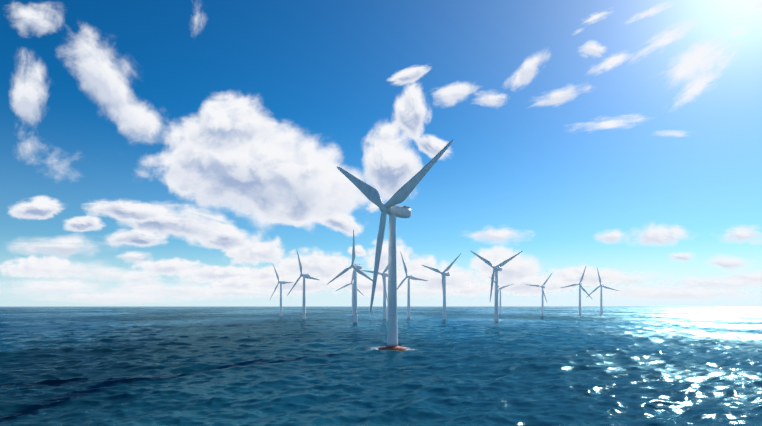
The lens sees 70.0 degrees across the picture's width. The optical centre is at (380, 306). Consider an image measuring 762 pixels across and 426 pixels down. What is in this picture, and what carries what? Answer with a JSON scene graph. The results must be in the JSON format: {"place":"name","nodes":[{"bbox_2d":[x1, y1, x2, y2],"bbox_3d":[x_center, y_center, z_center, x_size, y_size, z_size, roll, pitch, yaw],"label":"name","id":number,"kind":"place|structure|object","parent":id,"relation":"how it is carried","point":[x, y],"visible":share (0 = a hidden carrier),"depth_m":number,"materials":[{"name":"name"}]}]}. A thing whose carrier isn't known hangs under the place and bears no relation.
{"place":"outdoors","nodes":[
{"label":"outdoors","id":0,"kind":"place"},
{"bbox_2d":[12,62,45,118],"bbox_3d":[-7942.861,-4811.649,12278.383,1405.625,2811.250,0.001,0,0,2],"label":"cloud","id":1,"kind":"structure","parent":0,"point":[28,93],"depth_m":12278.03,"materials":[{"name":"white"}]},
{"bbox_2d":[16,140,50,154],"bbox_3d":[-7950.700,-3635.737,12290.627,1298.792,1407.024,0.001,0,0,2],"label":"cloud","id":2,"kind":"structure","parent":0,"point":[28,147],"depth_m":12290.98,"materials":[{"name":"white"}]},
{"bbox_2d":[9,196,62,218],"bbox_3d":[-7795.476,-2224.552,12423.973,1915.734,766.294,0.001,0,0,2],"label":"cloud","id":3,"kind":"structure","parent":0,"point":[41,207],"depth_m":12425.44,"materials":[{"name":"white"}]},
{"bbox_2d":[14,4,58,31],"bbox_3d":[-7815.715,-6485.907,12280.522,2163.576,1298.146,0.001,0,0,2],"label":"cloud","id":4,"kind":"structure","parent":0,"point":[39,19],"depth_m":12279.96,"materials":[{"name":"white"}]},
{"bbox_2d":[0,255,97,283],"bbox_3d":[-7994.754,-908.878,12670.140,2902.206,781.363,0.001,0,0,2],"label":"cloud","id":5,"kind":"structure","parent":0,"point":[22,265],"depth_m":12676.02,"materials":[{"name":"white"}]},
{"bbox_2d":[11,236,141,258],"bbox_3d":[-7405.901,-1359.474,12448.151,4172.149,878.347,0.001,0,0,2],"label":"cloud","id":6,"kind":"structure","parent":0,"point":[63,247],"depth_m":12447.99,"materials":[{"name":"white"}]},
{"bbox_2d":[36,280,117,293],"bbox_3d":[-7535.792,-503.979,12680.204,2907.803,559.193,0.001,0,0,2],"label":"cloud","id":7,"kind":"structure","parent":0,"point":[77,281],"depth_m":12664.44,"materials":[{"name":"white"}]},
{"bbox_2d":[56,25,105,58],"bbox_3d":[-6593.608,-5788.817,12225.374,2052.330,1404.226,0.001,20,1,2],"label":"cloud","id":8,"kind":"structure","parent":0,"point":[87,44],"depth_m":12225.39,"materials":[{"name":"white"}]},
{"bbox_2d":[22,253,153,277],"bbox_3d":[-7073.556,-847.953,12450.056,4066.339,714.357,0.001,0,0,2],"label":"cloud","id":9,"kind":"structure","parent":0,"point":[72,269],"depth_m":12449.59,"materials":[{"name":"white"}]},
{"bbox_2d":[65,215,111,234],"bbox_3d":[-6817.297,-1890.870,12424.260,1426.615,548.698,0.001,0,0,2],"label":"cloud","id":10,"kind":"structure","parent":0,"point":[84,223],"depth_m":12423.50,"materials":[{"name":"white"}]},
{"bbox_2d":[3,272,186,295],"bbox_3d":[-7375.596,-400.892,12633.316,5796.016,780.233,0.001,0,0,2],"label":"cloud","id":11,"kind":"structure","parent":0,"point":[74,287],"depth_m":12635.34,"materials":[{"name":"white"}]},
{"bbox_2d":[38,263,174,289],"bbox_3d":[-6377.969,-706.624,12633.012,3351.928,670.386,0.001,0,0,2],"label":"cloud","id":12,"kind":"structure","parent":0,"point":[109,276],"depth_m":12630.70,"materials":[{"name":"white"}]},
{"bbox_2d":[0,287,217,303],"bbox_3d":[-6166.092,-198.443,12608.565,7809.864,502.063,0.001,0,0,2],"label":"cloud","id":13,"kind":"structure","parent":0,"point":[93,298],"depth_m":12615.28,"materials":[{"name":"white"}]},
{"bbox_2d":[86,199,164,221],"bbox_3d":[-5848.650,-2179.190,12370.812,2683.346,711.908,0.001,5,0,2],"label":"cloud","id":14,"kind":"structure","parent":0,"point":[128,211],"depth_m":12368.18,"materials":[{"name":"white"}]},
{"bbox_2d":[97,265,159,284],"bbox_3d":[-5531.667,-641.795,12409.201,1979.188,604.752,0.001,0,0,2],"label":"cloud","id":15,"kind":"structure","parent":0,"point":[133,277],"depth_m":12410.56,"materials":[{"name":"white"}]},
{"bbox_2d":[76,51,187,163],"bbox_3d":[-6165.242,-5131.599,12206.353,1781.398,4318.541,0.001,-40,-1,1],"label":"cloud","id":16,"kind":"structure","parent":0,"point":[104,79],"depth_m":12202.66,"materials":[{"name":"white"}]},
{"bbox_2d":[118,252,146,263],"bbox_3d":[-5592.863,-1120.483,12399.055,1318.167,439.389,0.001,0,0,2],"label":"cloud","id":17,"kind":"structure","parent":0,"point":[135,257],"depth_m":12399.79,"materials":[{"name":"white"}]},
{"bbox_2d":[107,228,165,246],"bbox_3d":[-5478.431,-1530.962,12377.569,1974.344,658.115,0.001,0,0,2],"label":"cloud","id":18,"kind":"structure","parent":0,"point":[134,237],"depth_m":12381.53,"materials":[{"name":"white"}]},
{"bbox_2d":[115,283,164,292],"bbox_3d":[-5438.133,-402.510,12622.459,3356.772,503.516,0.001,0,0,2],"label":"cloud","id":19,"kind":"structure","parent":0,"point":[136,287],"depth_m":12632.51,"materials":[{"name":"white"}]},
{"bbox_2d":[121,105,160,140],"bbox_3d":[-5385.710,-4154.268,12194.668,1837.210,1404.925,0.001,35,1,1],"label":"cloud","id":20,"kind":"structure","parent":0,"point":[146,129],"depth_m":12189.96,"materials":[{"name":"white"}]},
{"bbox_2d":[135,129,196,204],"bbox_3d":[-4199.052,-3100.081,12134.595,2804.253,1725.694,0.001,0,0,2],"label":"cloud","id":21,"kind":"structure","parent":0,"point":[169,168],"depth_m":12152.57,"materials":[{"name":"white"}]},
{"bbox_2d":[132,258,205,276],"bbox_3d":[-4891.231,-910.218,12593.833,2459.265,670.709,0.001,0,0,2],"label":"cloud","id":22,"kind":"structure","parent":0,"point":[171,267],"depth_m":12595.02,"materials":[{"name":"white"}]},
{"bbox_2d":[67,277,278,301],"bbox_3d":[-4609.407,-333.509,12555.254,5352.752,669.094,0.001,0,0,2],"label":"cloud","id":23,"kind":"structure","parent":0,"point":[175,291],"depth_m":12562.86,"materials":[{"name":"white"}]},
{"bbox_2d":[95,204,255,242],"bbox_3d":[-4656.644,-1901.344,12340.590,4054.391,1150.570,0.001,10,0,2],"label":"cloud","id":24,"kind":"structure","parent":0,"point":[190,223],"depth_m":12332.35,"materials":[{"name":"white"}]},
{"bbox_2d":[159,276,201,283],"bbox_3d":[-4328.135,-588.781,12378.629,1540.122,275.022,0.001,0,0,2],"label":"cloud","id":25,"kind":"structure","parent":0,"point":[190,280],"depth_m":12379.50,"materials":[{"name":"white"}]},
{"bbox_2d":[162,265,253,286],"bbox_3d":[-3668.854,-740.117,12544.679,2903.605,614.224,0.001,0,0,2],"label":"cloud","id":26,"kind":"structure","parent":0,"point":[208,273],"depth_m":12550.59,"materials":[{"name":"white"}]},
{"bbox_2d":[164,224,264,253],"bbox_3d":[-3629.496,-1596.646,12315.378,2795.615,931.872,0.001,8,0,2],"label":"cloud","id":27,"kind":"structure","parent":0,"point":[238,239],"depth_m":12307.84,"materials":[{"name":"white"}]},
{"bbox_2d":[132,282,305,298],"bbox_3d":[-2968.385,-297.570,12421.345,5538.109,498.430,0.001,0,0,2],"label":"cloud","id":28,"kind":"structure","parent":0,"point":[236,292],"depth_m":12427.26,"materials":[{"name":"white"}]},
{"bbox_2d":[177,93,275,159],"bbox_3d":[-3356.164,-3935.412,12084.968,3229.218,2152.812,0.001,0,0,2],"label":"cloud","id":29,"kind":"structure","parent":0,"point":[223,127],"depth_m":12085.91,"materials":[{"name":"white"}]},
{"bbox_2d":[191,271,282,297],"bbox_3d":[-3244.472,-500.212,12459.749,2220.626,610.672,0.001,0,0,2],"label":"cloud","id":30,"kind":"structure","parent":0,"point":[232,282],"depth_m":12465.93,"materials":[{"name":"white"}]},
{"bbox_2d":[226,235,286,266],"bbox_3d":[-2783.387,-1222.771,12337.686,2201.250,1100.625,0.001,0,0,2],"label":"cloud","id":31,"kind":"structure","parent":0,"point":[256,252],"depth_m":12337.50,"materials":[{"name":"white"}]},
{"bbox_2d":[150,114,368,226],"bbox_3d":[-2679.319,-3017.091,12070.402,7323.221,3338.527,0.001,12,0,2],"label":"cloud","id":32,"kind":"structure","parent":0,"point":[289,174],"depth_m":12063.42,"materials":[{"name":"white"}]},
{"bbox_2d":[233,263,285,288],"bbox_3d":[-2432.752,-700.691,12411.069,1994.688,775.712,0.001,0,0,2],"label":"cloud","id":33,"kind":"structure","parent":0,"point":[255,273],"depth_m":12421.42,"materials":[{"name":"white"}]},
{"bbox_2d":[215,202,360,231],"bbox_3d":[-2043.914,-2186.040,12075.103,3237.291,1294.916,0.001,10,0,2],"label":"cloud","id":34,"kind":"structure","parent":0,"point":[287,223],"depth_m":12077.40,"materials":[{"name":"white"}]},
{"bbox_2d":[242,268,349,292],"bbox_3d":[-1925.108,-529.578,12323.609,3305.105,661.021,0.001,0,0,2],"label":"cloud","id":35,"kind":"structure","parent":0,"point":[269,283],"depth_m":12327.41,"materials":[{"name":"white"}]},
{"bbox_2d":[239,248,358,281],"bbox_3d":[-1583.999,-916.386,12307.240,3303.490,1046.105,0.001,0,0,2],"label":"cloud","id":36,"kind":"structure","parent":0,"point":[318,264],"depth_m":12305.49,"materials":[{"name":"white"}]},
{"bbox_2d":[240,160,370,237],"bbox_3d":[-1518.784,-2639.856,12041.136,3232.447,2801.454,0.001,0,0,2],"label":"cloud","id":37,"kind":"structure","parent":0,"point":[336,213],"depth_m":12025.87,"materials":[{"name":"white"}]},
{"bbox_2d":[307,212,363,238],"bbox_3d":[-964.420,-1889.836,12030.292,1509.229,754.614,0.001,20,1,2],"label":"cloud","id":38,"kind":"structure","parent":0,"point":[348,219],"depth_m":12024.82,"materials":[{"name":"white"}]},
{"bbox_2d":[339,269,361,277],"bbox_3d":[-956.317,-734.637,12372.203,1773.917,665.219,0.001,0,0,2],"label":"cloud","id":39,"kind":"structure","parent":0,"point":[349,273],"depth_m":12365.58,"materials":[{"name":"white"}]},
{"bbox_2d":[286,270,417,296],"bbox_3d":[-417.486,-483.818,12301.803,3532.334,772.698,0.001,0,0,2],"label":"cloud","id":40,"kind":"structure","parent":0,"point":[364,286],"depth_m":12299.07,"materials":[{"name":"white"}]},
{"bbox_2d":[348,245,366,260],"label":"cloud","id":41,"kind":"structure","parent":0,"point":[360,251],"depth_m":12286.20,"materials":[{"name":"white"}]},
{"bbox_2d":[367,203,378,211],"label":"cloud","id":42,"kind":"structure","parent":0,"point":[373,207],"depth_m":12288.94,"materials":[{"name":"white"}]},
{"bbox_2d":[0,306,761,425],"bbox_3d":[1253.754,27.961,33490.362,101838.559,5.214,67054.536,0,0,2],"label":"sea","id":43,"kind":"structure","parent":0,"point":[335,366],"depth_m":250.16,"materials":[{"name":"liquid"}]},
{"bbox_2d":[270,265,292,316],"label":"turbine","id":44,"kind":"object","parent":43,"relation":"on","point":[282,282],"visible":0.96,"depth_m":1426.34,"materials":[{"name":"white paint"}]},
{"bbox_2d":[287,251,318,319],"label":"turbine","id":45,"kind":"object","parent":43,"relation":"on","point":[304,276],"visible":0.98,"depth_m":1095.06,"materials":[{"name":"white paint"}]},
{"bbox_2d":[336,268,363,315],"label":"turbine","id":46,"kind":"object","parent":43,"relation":"on","point":[352,283],"visible":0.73,"depth_m":1494.50,"materials":[{"name":"white paint"}]},
{"bbox_2d":[328,229,372,323],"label":"turbine","id":47,"kind":"object","parent":43,"relation":"on","point":[357,267],"visible":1,"depth_m":847.07,"materials":[{"name":"white paint"}]},
{"bbox_2d":[361,252,396,319],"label":"turbine","id":48,"kind":"object","parent":43,"relation":"on","point":[384,275],"visible":0.75,"depth_m":1073.15,"materials":[{"name":"white paint"}]},
{"bbox_2d":[337,139,453,350],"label":"turbine","id":49,"kind":"object","parent":43,"relation":"on","point":[391,209],"visible":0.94,"depth_m":349.96,"materials":[{"name":"white paint"}]},
{"bbox_2d":[397,252,427,318],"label":"turbine","id":50,"kind":"object","parent":43,"relation":"on","point":[409,277],"visible":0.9,"depth_m":1150.97,"materials":[{"name":"white paint"}]},
{"bbox_2d":[422,254,460,320],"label":"turbine","id":51,"kind":"object","parent":43,"relation":"on","point":[444,273],"visible":0.94,"depth_m":1045.61,"materials":[{"name":"white paint"}]},
{"bbox_2d":[471,251,521,322],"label":"turbine","id":52,"kind":"object","parent":43,"relation":"on","point":[497,268],"visible":0.96,"depth_m":894.84,"materials":[{"name":"white paint"}]},
{"bbox_2d":[490,277,512,313],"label":"turbine","id":53,"kind":"object","parent":43,"relation":"on","point":[500,288],"visible":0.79,"depth_m":1873.91,"materials":[{"name":"white paint"}]},
{"bbox_2d":[526,273,551,314],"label":"turbine","id":54,"kind":"object","parent":43,"relation":"on","point":[543,293],"visible":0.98,"depth_m":1754.13,"materials":[{"name":"white paint"}]},
{"bbox_2d":[561,267,591,315],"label":"turbine","id":55,"kind":"object","parent":43,"relation":"on","point":[580,286],"visible":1,"depth_m":1557.39,"materials":[{"name":"white paint"}]},
{"bbox_2d":[586,268,617,315],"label":"turbine","id":56,"kind":"object","parent":43,"relation":"on","point":[601,308],"visible":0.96,"depth_m":1647.08,"materials":[{"name":"white paint"}]},
{"bbox_2d":[350,240,411,279],"bbox_3d":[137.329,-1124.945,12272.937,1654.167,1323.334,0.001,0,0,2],"label":"cloud","id":57,"kind":"structure","parent":0,"point":[404,250],"depth_m":12274.02,"materials":[{"name":"white"}]},
{"bbox_2d":[0,0,761,305],"label":"sky","id":58,"kind":"structure","parent":0,"point":[540,173],"materials":[{"name":"blue"}]},
{"bbox_2d":[363,120,421,212],"bbox_3d":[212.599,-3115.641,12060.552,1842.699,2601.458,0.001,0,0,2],"label":"cloud","id":59,"kind":"structure","parent":0,"point":[392,164],"depth_m":12061.95,"materials":[{"name":"white"}]},
{"bbox_2d":[291,283,517,299],"bbox_3d":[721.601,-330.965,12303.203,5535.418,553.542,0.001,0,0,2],"label":"cloud","id":60,"kind":"structure","parent":0,"point":[421,293],"depth_m":12296.62,"materials":[{"name":"white"}]},
{"bbox_2d":[389,66,429,84],"bbox_3d":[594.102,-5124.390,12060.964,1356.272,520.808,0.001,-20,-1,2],"label":"cloud","id":61,"kind":"structure","parent":0,"point":[407,75],"depth_m":12060.15,"materials":[{"name":"white"}]},
{"bbox_2d":[393,83,431,149],"bbox_3d":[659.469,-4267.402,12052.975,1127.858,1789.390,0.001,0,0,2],"label":"cloud","id":62,"kind":"structure","parent":0,"point":[411,110],"depth_m":12052.48,"materials":[{"name":"white"}]},
{"bbox_2d":[399,255,435,270],"bbox_3d":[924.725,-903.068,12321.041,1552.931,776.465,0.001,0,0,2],"label":"cloud","id":63,"kind":"structure","parent":0,"point":[430,260],"depth_m":12321.27,"materials":[{"name":"white"}]},
{"bbox_2d":[412,134,449,158],"bbox_3d":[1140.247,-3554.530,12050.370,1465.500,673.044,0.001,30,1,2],"label":"cloud","id":64,"kind":"structure","parent":0,"point":[431,146],"depth_m":12051.03,"materials":[{"name":"white"}]},
{"bbox_2d":[381,256,499,295],"bbox_3d":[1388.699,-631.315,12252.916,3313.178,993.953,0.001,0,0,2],"label":"cloud","id":65,"kind":"structure","parent":0,"point":[458,279],"depth_m":12250.30,"materials":[{"name":"white"}]},
{"bbox_2d":[435,83,474,104],"bbox_3d":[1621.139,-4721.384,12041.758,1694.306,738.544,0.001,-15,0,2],"label":"cloud","id":66,"kind":"structure","parent":0,"point":[452,94],"depth_m":12041.59,"materials":[{"name":"white"}]},
{"bbox_2d":[447,283,489,296],"bbox_3d":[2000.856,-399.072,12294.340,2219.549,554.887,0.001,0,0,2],"label":"cloud","id":67,"kind":"structure","parent":0,"point":[474,293],"depth_m":12291.64,"materials":[{"name":"white"}]},
{"bbox_2d":[478,89,504,104],"bbox_3d":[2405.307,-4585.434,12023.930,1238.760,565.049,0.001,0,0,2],"label":"cloud","id":68,"kind":"structure","parent":0,"point":[490,99],"depth_m":12022.82,"materials":[{"name":"white"}]},
{"bbox_2d":[446,245,539,293],"bbox_3d":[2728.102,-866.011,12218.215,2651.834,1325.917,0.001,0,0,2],"label":"cloud","id":69,"kind":"structure","parent":0,"point":[517,269],"depth_m":12215.49,"materials":[{"name":"white"}]},
{"bbox_2d":[471,228,519,243],"bbox_3d":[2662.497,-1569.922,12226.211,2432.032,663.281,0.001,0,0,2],"label":"cloud","id":70,"kind":"structure","parent":0,"point":[501,236],"depth_m":12228.24,"materials":[{"name":"white"}]},
{"bbox_2d":[469,268,586,296],"bbox_3d":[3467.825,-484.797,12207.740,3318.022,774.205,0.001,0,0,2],"label":"cloud","id":71,"kind":"structure","parent":0,"point":[554,285],"depth_m":12205.08,"materials":[{"name":"white"}]},
{"bbox_2d":[511,55,547,86],"bbox_3d":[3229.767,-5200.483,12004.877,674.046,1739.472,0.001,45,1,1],"label":"cloud","id":72,"kind":"structure","parent":0,"point":[525,73],"depth_m":12005.46,"materials":[{"name":"white"}]},
{"bbox_2d":[535,87,589,104],"bbox_3d":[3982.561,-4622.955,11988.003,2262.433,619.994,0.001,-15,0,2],"label":"cloud","id":73,"kind":"structure","parent":0,"point":[558,96],"depth_m":11989.50,"materials":[{"name":"white"}]},
{"bbox_2d":[542,265,620,292],"bbox_3d":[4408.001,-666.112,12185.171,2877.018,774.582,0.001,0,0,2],"label":"cloud","id":74,"kind":"structure","parent":0,"point":[591,278],"depth_m":12178.67,"materials":[{"name":"white"}]},
{"bbox_2d":[582,41,604,54],"bbox_3d":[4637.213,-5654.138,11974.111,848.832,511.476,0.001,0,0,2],"label":"cloud","id":75,"kind":"structure","parent":0,"point":[592,47],"depth_m":11973.59,"materials":[{"name":"white"}]},
{"bbox_2d":[586,12,606,21],"bbox_3d":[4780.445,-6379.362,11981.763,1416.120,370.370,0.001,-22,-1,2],"label":"cloud","id":76,"kind":"structure","parent":0,"point":[594,17],"depth_m":11983.14,"materials":[{"name":"white"}]},
{"bbox_2d":[570,271,649,291],"bbox_3d":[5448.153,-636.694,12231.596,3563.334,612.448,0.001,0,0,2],"label":"cloud","id":77,"kind":"structure","parent":0,"point":[627,279],"depth_m":12228.13,"materials":[{"name":"white"}]},
{"bbox_2d":[593,54,626,72],"bbox_3d":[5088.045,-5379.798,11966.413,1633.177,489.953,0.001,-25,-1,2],"label":"cloud","id":78,"kind":"structure","parent":0,"point":[610,62],"depth_m":11966.97,"materials":[{"name":"white"}]},
{"bbox_2d":[596,230,623,242],"bbox_3d":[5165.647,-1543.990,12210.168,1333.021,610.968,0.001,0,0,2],"label":"cloud","id":79,"kind":"structure","parent":0,"point":[613,236],"depth_m":12209.96,"materials":[{"name":"white"}]},
{"bbox_2d":[586,115,642,129],"bbox_3d":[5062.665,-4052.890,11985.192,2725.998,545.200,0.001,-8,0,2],"label":"cloud","id":80,"kind":"structure","parent":0,"point":[610,124],"depth_m":11984.09,"materials":[{"name":"white"}]},
{"bbox_2d":[606,286,667,293],"bbox_3d":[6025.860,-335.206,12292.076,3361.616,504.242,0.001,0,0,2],"label":"cloud","id":81,"kind":"structure","parent":0,"point":[641,288],"depth_m":12303.07,"materials":[{"name":"white"}]},
{"bbox_2d":[632,3,668,20],"bbox_3d":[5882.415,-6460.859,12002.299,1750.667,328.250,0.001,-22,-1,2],"label":"cloud","id":82,"kind":"structure","parent":0,"point":[654,10],"depth_m":11999.77,"materials":[{"name":"white"}]},
{"bbox_2d":[638,224,686,244],"bbox_3d":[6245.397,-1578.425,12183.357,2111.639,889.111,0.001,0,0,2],"label":"cloud","id":83,"kind":"structure","parent":0,"point":[657,235],"depth_m":12182.97,"materials":[{"name":"white"}]},
{"bbox_2d":[639,23,690,54],"bbox_3d":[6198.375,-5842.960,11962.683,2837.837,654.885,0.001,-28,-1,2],"label":"cloud","id":84,"kind":"structure","parent":0,"point":[667,37],"depth_m":11959.68,"materials":[{"name":"white"}]},
{"bbox_2d":[574,282,761,299],"bbox_3d":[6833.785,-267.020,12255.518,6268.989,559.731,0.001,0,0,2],"label":"cloud","id":85,"kind":"structure","parent":0,"point":[683,294],"depth_m":12257.47,"materials":[{"name":"white"}]},
{"bbox_2d":[661,131,682,135],"bbox_3d":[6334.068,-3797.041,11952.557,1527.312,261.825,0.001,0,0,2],"label":"cloud","id":86,"kind":"structure","parent":0,"point":[676,133],"depth_m":11949.17,"materials":[{"name":"white"}]},
{"bbox_2d":[671,253,692,260],"bbox_3d":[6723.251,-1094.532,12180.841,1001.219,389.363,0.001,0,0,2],"label":"cloud","id":87,"kind":"structure","parent":0,"point":[683,256],"depth_m":12180.05,"materials":[{"name":"white"}]},
{"bbox_2d":[631,271,759,290],"bbox_3d":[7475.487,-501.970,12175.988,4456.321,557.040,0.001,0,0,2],"label":"cloud","id":88,"kind":"structure","parent":0,"point":[702,282],"depth_m":12176.36,"materials":[{"name":"white"}]},
{"bbox_2d":[676,73,718,104],"bbox_3d":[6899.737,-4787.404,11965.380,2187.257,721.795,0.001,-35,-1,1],"label":"cloud","id":89,"kind":"structure","parent":0,"point":[696,86],"depth_m":11964.24,"materials":[{"name":"white"}]},
{"bbox_2d":[669,41,733,80],"bbox_3d":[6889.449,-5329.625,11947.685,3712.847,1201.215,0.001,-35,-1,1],"label":"cloud","id":90,"kind":"structure","parent":0,"point":[696,60],"depth_m":11945.23,"materials":[{"name":"white"}]},
{"bbox_2d":[710,256,745,269],"bbox_3d":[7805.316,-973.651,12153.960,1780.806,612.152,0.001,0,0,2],"label":"cloud","id":91,"kind":"structure","parent":0,"point":[732,263],"depth_m":12155.25,"materials":[{"name":"white"}]},
{"bbox_2d":[701,271,761,289],"bbox_3d":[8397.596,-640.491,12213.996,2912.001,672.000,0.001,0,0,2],"label":"cloud","id":92,"kind":"structure","parent":0,"point":[756,275],"depth_m":12217.07,"materials":[{"name":"white"}]},
{"bbox_2d":[725,28,741,48],"bbox_3d":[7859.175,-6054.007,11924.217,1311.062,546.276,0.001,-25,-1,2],"label":"cloud","id":93,"kind":"structure","parent":0,"point":[734,33],"depth_m":11926.26,"materials":[{"name":"white"}]},
{"bbox_2d":[725,227,761,243],"bbox_3d":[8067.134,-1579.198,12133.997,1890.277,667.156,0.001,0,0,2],"label":"cloud","id":94,"kind":"structure","parent":0,"point":[740,234],"depth_m":12134.16,"materials":[{"name":"white"}]},
{"bbox_2d":[744,0,761,10],"bbox_3d":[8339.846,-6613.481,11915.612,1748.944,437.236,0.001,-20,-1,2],"label":"cloud","id":95,"kind":"structure","parent":0,"point":[757,4],"depth_m":11919.09,"materials":[{"name":"white"}]}
]}

